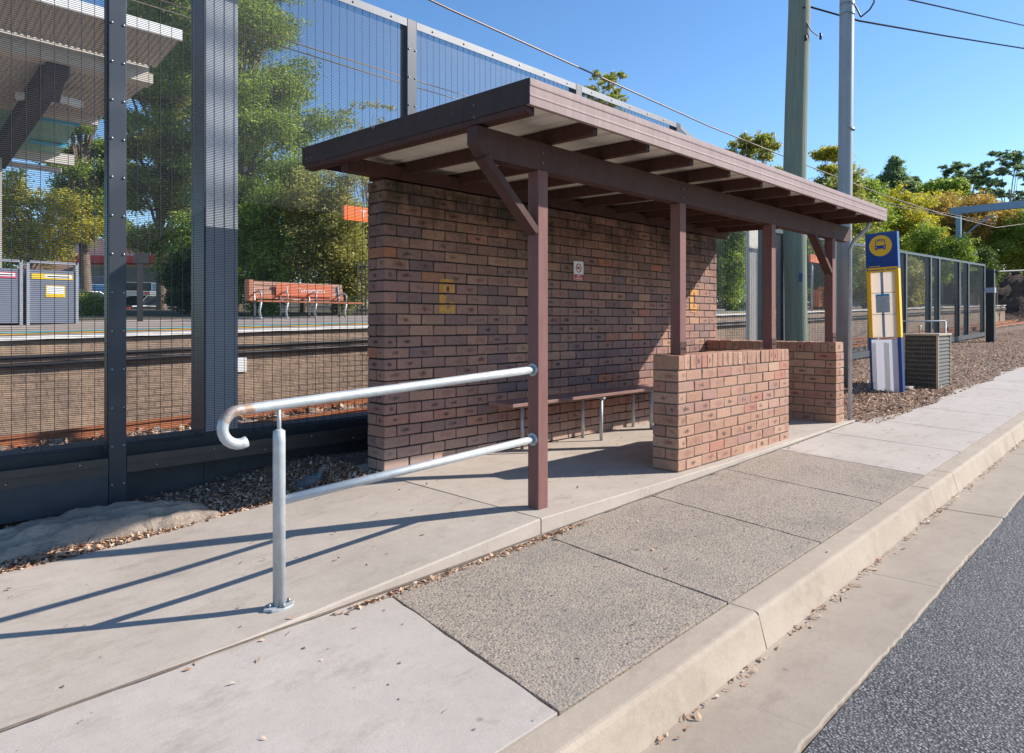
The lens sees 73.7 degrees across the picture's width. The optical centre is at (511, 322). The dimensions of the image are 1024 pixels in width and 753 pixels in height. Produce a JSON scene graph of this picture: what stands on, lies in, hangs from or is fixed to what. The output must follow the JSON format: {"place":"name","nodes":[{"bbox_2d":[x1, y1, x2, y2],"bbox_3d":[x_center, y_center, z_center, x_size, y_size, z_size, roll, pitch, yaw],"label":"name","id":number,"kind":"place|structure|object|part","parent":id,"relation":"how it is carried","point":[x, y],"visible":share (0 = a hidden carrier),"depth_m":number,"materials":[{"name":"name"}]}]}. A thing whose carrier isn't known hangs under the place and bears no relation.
{"place":"outdoors","nodes":[
{"label":"outdoors","id":0,"kind":"place"},
{"bbox_2d":[79,300,858,553],"bbox_3d":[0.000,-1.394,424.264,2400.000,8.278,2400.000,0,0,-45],"label":"ground","id":1,"kind":"structure","parent":0,"point":[294,311],"depth_m":26.43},
{"bbox_2d":[18,253,72,270],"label":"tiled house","id":2,"kind":"structure","parent":1,"relation":"on","point":[63,267],"depth_m":62.58,"materials":[{"name":"tile"}]},
{"bbox_2d":[2,167,103,269],"bbox_3d":[-24.450,-4.046,34.480,7.343,7.324,5.760,0,0,-45],"label":"leafy tree","id":3,"kind":"object","parent":1,"relation":"on","point":[25,244],"visible":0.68,"depth_m":34.35,"materials":[{"name":"green plant"}]},
{"bbox_2d":[26,99,148,290],"bbox_3d":[-24.064,-7.693,38.176,7.190,14.313,5.666,0,0,-7],"label":"gum tree","id":4,"kind":"object","parent":1,"relation":"on","point":[86,269],"visible":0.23,"depth_m":37.71,"materials":[{"name":"green plant"}]},
{"bbox_2d":[79,276,103,293],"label":"parked car","id":5,"kind":"object","parent":1,"relation":"on","point":[99,279],"visible":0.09,"depth_m":43.11,"materials":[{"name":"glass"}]},
{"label":"window","id":6,"kind":"part","parent":5,"relation":"part of","materials":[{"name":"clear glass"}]},
{"bbox_2d":[79,291,103,297],"bbox_3d":[-21.107,-0.812,33.998,1.792,1.464,4.425,0,0,30],"label":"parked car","id":7,"kind":"object","parent":1,"relation":"on","point":[96,292],"visible":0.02,"depth_m":33.51,"materials":[{"name":"white metal"}]},
{"bbox_2d":[79,289,126,314],"bbox_3d":[-14.878,-0.593,24.204,1.999,1.276,2.085,0,0,-45],"label":"shrub","id":8,"kind":"object","parent":1,"relation":"on","point":[87,308],"visible":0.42,"depth_m":23.74,"materials":[{"name":"green plant"}]},
{"bbox_2d":[61,238,170,293],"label":"shop building","id":9,"kind":"structure","parent":1,"relation":"on","point":[99,264],"depth_m":57.96,"materials":[{"name":"grey glass"}]},
{"bbox_2d":[91,267,170,293],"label":"shop window","id":10,"kind":"structure","parent":9,"relation":"in","point":[128,271],"depth_m":57.96,"materials":[{"name":"grey glass"}]},
{"bbox_2d":[126,282,155,296],"bbox_3d":[-22.139,-1.632,40.998,1.792,1.464,4.425,0,0,-15],"label":"parked car","id":11,"kind":"object","parent":1,"relation":"on","point":[145,289],"visible":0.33,"depth_m":39.58,"materials":[{"name":"silver metal"}]},
{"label":"window","id":12,"kind":"part","parent":11,"relation":"part of","materials":[{"name":"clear glass"}]},
{"bbox_2d":[91,0,190,309],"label":"gum tree","id":13,"kind":"object","parent":1,"relation":"on","point":[138,238],"visible":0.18,"depth_m":32.24,"materials":[{"name":"green plant"}]},
{"bbox_2d":[126,295,174,308],"bbox_3d":[-18.693,-0.650,35.998,1.792,1.464,4.425,0,0,25],"label":"parked car","id":14,"kind":"object","parent":1,"relation":"on","point":[134,304],"visible":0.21,"depth_m":34.67,"materials":[{"name":"white metal"}]},
{"bbox_3d":[-18.861,-1.112,35.637,1.669,0.509,2.679,0,0,25],"label":"window","id":15,"kind":"part","parent":14,"relation":"part of","materials":[{"name":"glass"}]},
{"bbox_2d":[154,244,190,313],"bbox_3d":[-12.191,-1.577,25.943,2.384,3.094,2.336,0,0,16],"label":"shrub","id":16,"kind":"object","parent":1,"relation":"on","point":[167,302],"visible":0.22,"depth_m":25.45,"materials":[{"name":"green plant"}]},
{"bbox_2d":[146,206,246,310],"bbox_3d":[-11.995,-2.425,26.767,3.369,4.827,3.498,0,0,8],"label":"leafy tree","id":17,"kind":"object","parent":1,"relation":"on","point":[179,236],"visible":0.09,"depth_m":26.04,"materials":[{"name":"green plant"}]},
{"bbox_2d":[126,0,361,310],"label":"gum tree","id":18,"kind":"object","parent":1,"relation":"on","point":[186,151],"visible":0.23,"depth_m":28.83,"materials":[{"name":"green plant"}]},
{"bbox_2d":[0,478,539,732],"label":"ramp","id":19,"kind":"structure","parent":1,"relation":"on","point":[198,587],"depth_m":3.34,"materials":[{"name":"concrete"}]},
{"bbox_2d":[216,363,537,612],"bbox_3d":[-0.545,0.757,3.514,1.919,1.013,0.104,0,0,-45],"label":"handrail","id":20,"kind":"object","parent":19,"relation":"on","point":[281,500],"visible":1,"depth_m":3.10,"materials":[{"name":"metal"}]},
{"bbox_2d":[238,170,316,315],"bbox_3d":[-8.954,-2.455,24.884,4.506,5.878,3.792,0,0,1],"label":"leafy tree","id":21,"kind":"object","parent":1,"relation":"on","point":[258,258],"visible":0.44,"depth_m":24.18,"materials":[{"name":"green plant"}]},
{"bbox_2d":[0,593,556,752],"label":"footpath","id":22,"kind":"structure","parent":1,"relation":"on","point":[288,693],"depth_m":2.34,"materials":[{"name":"concrete"}]},
{"bbox_2d":[0,422,853,731],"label":"dirt seam","id":23,"kind":"object","parent":22,"relation":"on","point":[348,604],"visible":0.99,"depth_m":2.98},
{"bbox_2d":[61,416,942,728],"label":"specks","id":24,"kind":"object","parent":22,"relation":"on","point":[507,558],"visible":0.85,"depth_m":3.30,"materials":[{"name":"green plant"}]},
{"bbox_2d":[261,145,325,311],"bbox_3d":[-9.007,-3.829,29.041,4.085,7.393,4.206,0,0,-45],"label":"leafy tree","id":25,"kind":"object","parent":1,"relation":"on","point":[303,306],"visible":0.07,"depth_m":27.96,"materials":[{"name":"green plant"}]},
{"bbox_2d":[276,165,368,315],"bbox_3d":[-6.425,-2.829,24.276,4.046,5.760,3.619,0,0,-45],"label":"leafy tree","id":26,"kind":"object","parent":1,"relation":"on","point":[333,310],"visible":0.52,"depth_m":23.85,"materials":[{"name":"green plant"}]},
{"bbox_2d":[350,205,368,299],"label":"leafy tree","id":27,"kind":"object","parent":1,"relation":"on","point":[366,245],"visible":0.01,"depth_m":27.26,"materials":[{"name":"green plant"}]},
{"bbox_2d":[335,99,396,308],"bbox_3d":[-8.235,-6.493,37.892,3.689,12.034,3.198,0,0,9],"label":"leafy tree","id":28,"kind":"object","parent":1,"relation":"on","point":[381,121],"visible":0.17,"depth_m":37.94,"materials":[{"name":"green plant"}]},
{"bbox_2d":[2,213,807,302],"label":"woodland","id":29,"kind":"object","parent":1,"relation":"on","point":[6,265],"visible":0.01,"depth_m":109.41,"materials":[{"name":"green plant"}]},
{"bbox_2d":[0,326,1023,573],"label":"mulch bed","id":30,"kind":"object","parent":1,"relation":"on","point":[356,458],"visible":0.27,"depth_m":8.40,"materials":[{"name":"brown wood"}]},
{"bbox_2d":[28,554,49,560],"bbox_3d":[-2.575,1.279,3.720,0.100,0.032,0.038,0,0,-45],"label":"bark piece","id":31,"kind":"object","parent":30,"relation":"on","point":[37,557],"visible":1,"depth_m":3.71,"materials":[{"name":"wood"}]},
{"bbox_2d":[0,500,219,563],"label":"flat rock","id":32,"kind":"object","parent":30,"relation":"on","point":[78,526],"visible":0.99,"depth_m":4.06,"materials":[{"name":"grey stone"}]},
{"bbox_2d":[0,411,368,503],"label":"ground beam","id":33,"kind":"structure","parent":30,"relation":"on","point":[145,483],"depth_m":5.13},
{"bbox_2d":[191,0,238,482],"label":"square column","id":34,"kind":"structure","parent":30,"relation":"on","point":[213,470],"depth_m":5.35,"materials":[{"name":"metal"}]},
{"bbox_2d":[288,465,328,487],"bbox_3d":[-1.501,1.161,5.021,0.312,0.223,0.103,0,0,0],"label":"pigeon","id":35,"kind":"object","parent":30,"relation":"on","point":[310,480],"visible":0.91,"depth_m":4.99,"materials":[{"name":"grey"}]},
{"bbox_2d":[0,0,984,524],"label":"security fence","id":36,"kind":"object","parent":30,"relation":"on","point":[34,490],"visible":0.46,"depth_m":5.04,"materials":[{"name":"metal"}]},
{"bbox_2d":[746,230,757,339],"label":"concrete pillar","id":37,"kind":"structure","parent":30,"relation":"on","point":[754,324],"depth_m":12.01,"materials":[{"name":"grey concrete"}]},
{"bbox_2d":[783,0,821,340],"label":"power pole","id":38,"kind":"object","parent":30,"relation":"on","point":[795,163],"visible":0.67,"depth_m":11.00,"materials":[{"name":"green wood"}]},
{"bbox_2d":[811,6,1023,48],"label":"service cable","id":39,"kind":"object","parent":38,"relation":"attached to","point":[819,9],"visible":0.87,"depth_m":13.65,"materials":[{"name":"metal"}]},
{"bbox_2d":[909,0,1023,25],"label":"service cable","id":40,"kind":"object","parent":38,"relation":"attached to","point":[963,12],"visible":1,"depth_m":15.79,"materials":[{"name":"metal"}]},
{"bbox_2d":[836,0,854,385],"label":"steel pole","id":41,"kind":"object","parent":30,"relation":"on","point":[846,128],"visible":0.84,"depth_m":10.61,"materials":[{"name":"grey metal"}]},
{"bbox_2d":[853,0,874,17],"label":"cable loop","id":42,"kind":"object","parent":41,"relation":"hanging from","point":[854,5],"visible":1,"depth_m":10.49,"materials":[{"name":"metal"}]},
{"bbox_2d":[905,386,914,389],"bbox_3d":[5.930,1.029,10.318,0.288,0.166,0.230,0,0,-45],"label":"footing stone","id":43,"kind":"object","parent":30,"relation":"on","point":[909,387],"visible":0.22,"depth_m":10.21,"materials":[{"name":"grey stone"}]},
{"bbox_2d":[877,320,945,339],"bbox_3d":[6.725,0.479,11.519,0.023,1.032,1.043,0,0,-45],"label":"pipe frame","id":44,"kind":"object","parent":30,"relation":"on","point":[924,321],"visible":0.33,"depth_m":11.35,"materials":[{"name":"silver metal"}]},
{"bbox_2d":[903,325,951,388],"bbox_3d":[6.567,0.544,10.799,0.784,1.002,0.509,0,0,-45],"label":"louvred cabinet","id":45,"kind":"object","parent":30,"relation":"on","point":[927,360],"visible":0.85,"depth_m":10.56,"materials":[{"name":"beige metal"}]},
{"bbox_2d":[985,269,995,341],"bbox_3d":[14.920,-0.380,21.284,0.250,2.550,0.250,0,0,-45],"label":"black post","id":46,"kind":"object","parent":30,"relation":"on","point":[990,290],"visible":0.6,"depth_m":21.19,"materials":[{"name":"black metal"}]},
{"bbox_2d":[995,270,1023,272],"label":"strap wire","id":47,"kind":"object","parent":46,"relation":"attached to","point":[1008,271],"visible":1,"depth_m":21.81,"materials":[{"name":"white metal"}]},
{"bbox_2d":[0,319,1023,449],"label":"railway track","id":48,"kind":"structure","parent":1,"relation":"on","point":[50,436],"depth_m":10.09,"materials":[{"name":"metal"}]},
{"bbox_2d":[0,402,366,450],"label":"ballast stones","id":49,"kind":"object","parent":48,"relation":"on","point":[156,430],"visible":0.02,"depth_m":10.09,"materials":[{"name":"brown gravel"}]},
{"bbox_2d":[352,418,854,533],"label":"slab","id":50,"kind":"structure","parent":1,"relation":"on","point":[499,479],"depth_m":5.18,"materials":[{"name":"concrete"}]},
{"bbox_2d":[489,383,653,448],"bbox_3d":[1.110,0.919,7.007,3.420,0.472,0.300,0,0,-45],"label":"slatted bench","id":51,"kind":"object","parent":50,"relation":"on","point":[600,394],"visible":0.52,"depth_m":6.61,"materials":[{"name":"brown wood"}]},
{"bbox_2d":[302,78,886,509],"bbox_3d":[1.300,0.017,6.489,5.895,2.739,2.430,0,0,-45],"label":"bus shelter","id":52,"kind":"object","parent":50,"relation":"on","point":[494,214],"visible":0.99,"depth_m":5.68,"materials":[{"name":"brick"}]},
{"bbox_2d":[574,261,582,280],"bbox_3d":[0.666,-0.515,6.808,0.150,0.190,0.010,0,0,-45],"label":"no smoking sign","id":53,"kind":"object","parent":52,"relation":"attached to","point":[578,270],"visible":1,"depth_m":6.80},
{"bbox_2d":[582,69,629,113],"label":"gum tree","id":54,"kind":"object","parent":1,"relation":"on","point":[615,93],"visible":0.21,"depth_m":43.94,"materials":[{"name":"green plant"}]},
{"bbox_2d":[388,449,922,716],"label":"footpath","id":55,"kind":"structure","parent":1,"relation":"on","point":[521,626],"depth_m":3.46,"materials":[{"name":"grey concrete"}]},
{"bbox_2d":[716,231,745,310],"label":"leafy tree","id":56,"kind":"object","parent":1,"relation":"on","point":[728,270],"visible":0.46,"depth_m":28.74,"materials":[{"name":"green plant"}]},
{"bbox_2d":[725,130,782,169],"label":"gum tree","id":57,"kind":"object","parent":1,"relation":"on","point":[764,140],"visible":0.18,"depth_m":41.17,"materials":[{"name":"green plant"}]},
{"bbox_2d":[503,411,1023,752],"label":"kerb","id":58,"kind":"structure","parent":1,"relation":"on","point":[640,707],"depth_m":2.92,"materials":[{"name":"concrete"}]},
{"bbox_2d":[740,229,821,307],"bbox_3d":[14.626,-2.768,36.193,4.953,7.911,4.436,0,0,-20],"label":"leafy tree","id":59,"kind":"object","parent":1,"relation":"on","point":[807,270],"visible":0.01,"depth_m":35.07,"materials":[{"name":"green plant"}]},
{"bbox_2d":[641,439,1023,752],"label":"gutter","id":60,"kind":"object","parent":1,"relation":"on","point":[798,691],"visible":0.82,"depth_m":3.04,"materials":[{"name":"concrete"}]},
{"bbox_2d":[6,423,1023,741],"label":"leaf litter","id":61,"kind":"object","parent":60,"relation":"on","point":[506,551],"visible":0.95,"depth_m":3.50,"materials":[{"name":"brown plant"}]},
{"bbox_2d":[807,145,859,184],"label":"gum tree","id":62,"kind":"object","parent":1,"relation":"on","point":[826,154],"visible":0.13,"depth_m":51.18,"materials":[{"name":"green plant"}]},
{"bbox_2d":[807,242,863,309],"bbox_3d":[15.930,-1.603,33.831,3.182,5.604,3.407,0,0,7],"label":"shrub","id":63,"kind":"object","parent":1,"relation":"on","point":[816,274],"visible":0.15,"depth_m":33.78,"materials":[{"name":"green plant"}]},
{"bbox_2d":[823,161,884,242],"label":"leafy tree","id":64,"kind":"object","parent":1,"relation":"on","point":[858,191],"visible":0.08,"depth_m":46.13,"materials":[{"name":"green plant"}]},
{"bbox_2d":[822,172,905,305],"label":"gum tree","id":65,"kind":"object","parent":1,"relation":"on","point":[874,185],"visible":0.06,"depth_m":48.65,"materials":[{"name":"green plant"}]},
{"bbox_2d":[836,233,907,307],"bbox_3d":[19.520,-1.966,37.931,4.917,6.062,4.359,0,0,-45],"label":"shrub","id":66,"kind":"object","parent":1,"relation":"on","point":[864,283],"visible":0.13,"depth_m":37.55,"materials":[{"name":"green plant"}]},
{"bbox_2d":[781,367,1023,476],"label":"footpath","id":67,"kind":"structure","parent":1,"relation":"on","point":[914,438],"depth_m":7.13,"materials":[{"name":"concrete"}]},
{"bbox_2d":[873,180,954,254],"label":"leafy tree","id":68,"kind":"object","parent":1,"relation":"on","point":[913,217],"visible":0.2,"depth_m":56.58,"materials":[{"name":"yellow plant"}]},
{"bbox_2d":[907,257,933,306],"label":"shrub","id":69,"kind":"object","parent":1,"relation":"on","point":[912,287],"visible":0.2,"depth_m":43.04,"materials":[{"name":"green plant"}]},
{"bbox_2d":[899,220,982,305],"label":"leafy tree","id":70,"kind":"object","parent":1,"relation":"on","point":[952,248],"visible":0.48,"depth_m":49.19,"materials":[{"name":"green plant"}]},
{"bbox_2d":[937,161,994,199],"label":"gum tree","id":71,"kind":"object","parent":1,"relation":"on","point":[955,168],"visible":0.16,"depth_m":94.36,"materials":[{"name":"green plant"}]},
{"bbox_2d":[917,188,1021,247],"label":"leafy tree","id":72,"kind":"object","parent":1,"relation":"on","point":[947,205],"visible":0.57,"depth_m":58.97,"materials":[{"name":"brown plant"}]},
{"bbox_2d":[948,245,1005,293],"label":"shrub","id":73,"kind":"object","parent":1,"relation":"on","point":[986,254],"visible":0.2,"depth_m":51.06,"materials":[{"name":"green plant"}]},
{"bbox_2d":[962,170,995,198],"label":"gum tree","id":74,"kind":"object","parent":1,"relation":"on","point":[978,179],"visible":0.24,"depth_m":89.58,"materials":[{"name":"green plant"}]},
{"bbox_2d":[948,209,1023,304],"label":"leafy tree","id":75,"kind":"object","parent":1,"relation":"on","point":[1008,259],"visible":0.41,"depth_m":58.14,"materials":[{"name":"green plant"}]},
{"bbox_2d":[977,149,1023,201],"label":"gum tree","id":76,"kind":"object","parent":1,"relation":"on","point":[1016,157],"visible":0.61,"depth_m":83.96,"materials":[{"name":"green plant"}]},
{"bbox_2d":[991,199,1023,274],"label":"leafy tree","id":77,"kind":"object","parent":1,"relation":"on","point":[1019,229],"visible":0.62,"depth_m":57.41,"materials":[{"name":"green plant"}]},
{"bbox_2d":[0,0,1005,435],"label":"platform","id":78,"kind":"structure","parent":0,"point":[47,336],"depth_m":11.91,"materials":[{"name":"beige concrete"}]},
{"bbox_2d":[0,259,22,324],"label":"metal enclosure","id":79,"kind":"object","parent":78,"relation":"on","point":[17,305],"visible":0.76,"depth_m":13.08,"materials":[{"name":"grey metal"}]},
{"bbox_2d":[23,260,78,324],"bbox_3d":[-9.373,-0.580,13.806,0.870,1.250,0.820,0,0,-45],"label":"metal enclosure","id":80,"kind":"object","parent":78,"relation":"on","point":[61,296],"visible":0.77,"depth_m":13.51,"materials":[{"name":"grey metal"}]},
{"bbox_2d":[133,253,148,320],"bbox_3d":[-8.302,-0.789,15.260,0.300,1.520,0.110,0,0,-45],"label":"information post","id":81,"kind":"object","parent":78,"relation":"on","point":[139,286],"visible":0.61,"depth_m":15.23,"materials":[{"name":"metal"}]},
{"bbox_2d":[238,357,246,371],"bbox_3d":[-4.667,0.720,11.738,0.200,0.250,0.030,0,0,-45],"label":"distance plate","id":82,"kind":"object","parent":78,"relation":"attached to","point":[239,360],"visible":0.57,"depth_m":11.74,"materials":[{"name":"white metal"}]},
{"bbox_2d":[245,279,363,318],"bbox_3d":[-5.402,-0.574,18.024,3.150,0.992,0.570,0,0,-45],"label":"platform bench","id":83,"kind":"object","parent":78,"relation":"on","point":[311,292],"visible":0.74,"depth_m":17.79,"materials":[{"name":"wood"}]},
{"bbox_2d":[342,205,367,222],"bbox_3d":[-3.301,-1.387,16.637,1.900,2.712,0.194,0,0,-45],"label":"station sign","id":84,"kind":"object","parent":78,"relation":"on","point":[356,214],"visible":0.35,"depth_m":16.09,"materials":[{"name":"metal"}]},
{"bbox_2d":[356,261,745,315],"bbox_3d":[7.085,-1.410,31.806,33.001,2.406,0.060,0,0,-45],"label":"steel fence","id":85,"kind":"object","parent":78,"relation":"on","point":[719,304],"visible":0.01,"depth_m":20.32,"materials":[{"name":"grey metal"}]},
{"bbox_2d":[810,254,818,303],"bbox_3d":[13.405,-1.759,30.421,1.000,2.513,0.189,0,0,-45],"label":"station sign","id":86,"kind":"object","parent":78,"relation":"on","point":[817,261],"visible":0.46,"depth_m":30.41,"materials":[{"name":"metal"}]},
{"bbox_2d":[813,287,822,306],"bbox_3d":[14.927,-1.251,33.276,0.500,1.000,0.320,0,0,-45],"label":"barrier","id":87,"kind":"object","parent":78,"relation":"on","point":[819,302],"visible":0.62,"depth_m":33.12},
{"bbox_2d":[950,200,1023,305],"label":"overhead gantry","id":88,"kind":"object","parent":78,"relation":"on","point":[959,211],"visible":0.65,"depth_m":50.04,"materials":[{"name":"grey metal"}]},
{"bbox_2d":[133,0,993,223],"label":"contact wire","id":89,"kind":"object","parent":88,"relation":"hanging from","point":[417,87],"visible":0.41,"depth_m":11.44,"materials":[{"name":"black metal"}]},
{"bbox_2d":[159,0,996,222],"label":"contact wire","id":90,"kind":"object","parent":88,"relation":"hanging from","point":[451,91],"visible":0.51,"depth_m":11.65,"materials":[{"name":"black metal"}]},
{"bbox_2d":[429,0,1020,227],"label":"overhead wire","id":91,"kind":"object","parent":88,"relation":"attached to","point":[472,19],"visible":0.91,"depth_m":11.14,"materials":[{"name":"grey metal"}]},
{"bbox_2d":[2,0,1023,302],"label":"sky","id":92,"kind":"structure","parent":0,"point":[929,101],"materials":[{"name":"blue"}]},
{"bbox_2d":[803,497,1023,752],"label":"road","id":93,"kind":"structure","parent":0,"point":[946,675],"depth_m":2.73,"materials":[{"name":"grey asphalt"}]},
{"bbox_2d":[852,263,1023,320],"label":"embankment","id":94,"kind":"structure","parent":0,"point":[1010,289],"depth_m":62.50,"materials":[{"name":"brown soil"}]},
{"bbox_2d":[874,155,918,202],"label":"cedar tree","id":95,"kind":"object","parent":94,"relation":"on","point":[893,170],"visible":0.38,"depth_m":79.08,"materials":[{"name":"green plant"}]},
{"bbox_2d":[910,176,923,187],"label":"cedar tree","id":96,"kind":"object","parent":94,"relation":"on","point":[917,178],"visible":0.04,"depth_m":81.51,"materials":[{"name":"green plant"}]},
{"bbox_2d":[894,189,966,222],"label":"leafy tree","id":97,"kind":"object","parent":94,"relation":"on","point":[951,191],"visible":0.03,"depth_m":64.34,"materials":[{"name":"green plant"}]},
{"bbox_2d":[914,176,973,198],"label":"tree","id":98,"kind":"object","parent":94,"relation":"on","point":[956,184],"visible":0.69,"depth_m":72.58,"materials":[{"name":"green plant"}]},
{"bbox_3d":[5.714,1.107,9.933,0.382,0.114,0.540,0,0,-45],"label":"footing stone","id":99,"kind":"object","parent":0,"visible":0},
{"bbox_2d":[865,231,904,392],"bbox_3d":[5.514,-0.134,10.104,0.113,2.395,0.437,0,-2,-45],"label":"bus stop sign","id":100,"kind":"object","parent":99,"relation":"on","point":[884,300],"visible":0.86,"depth_m":10.07,"materials":[{"name":"white"}]}
]}

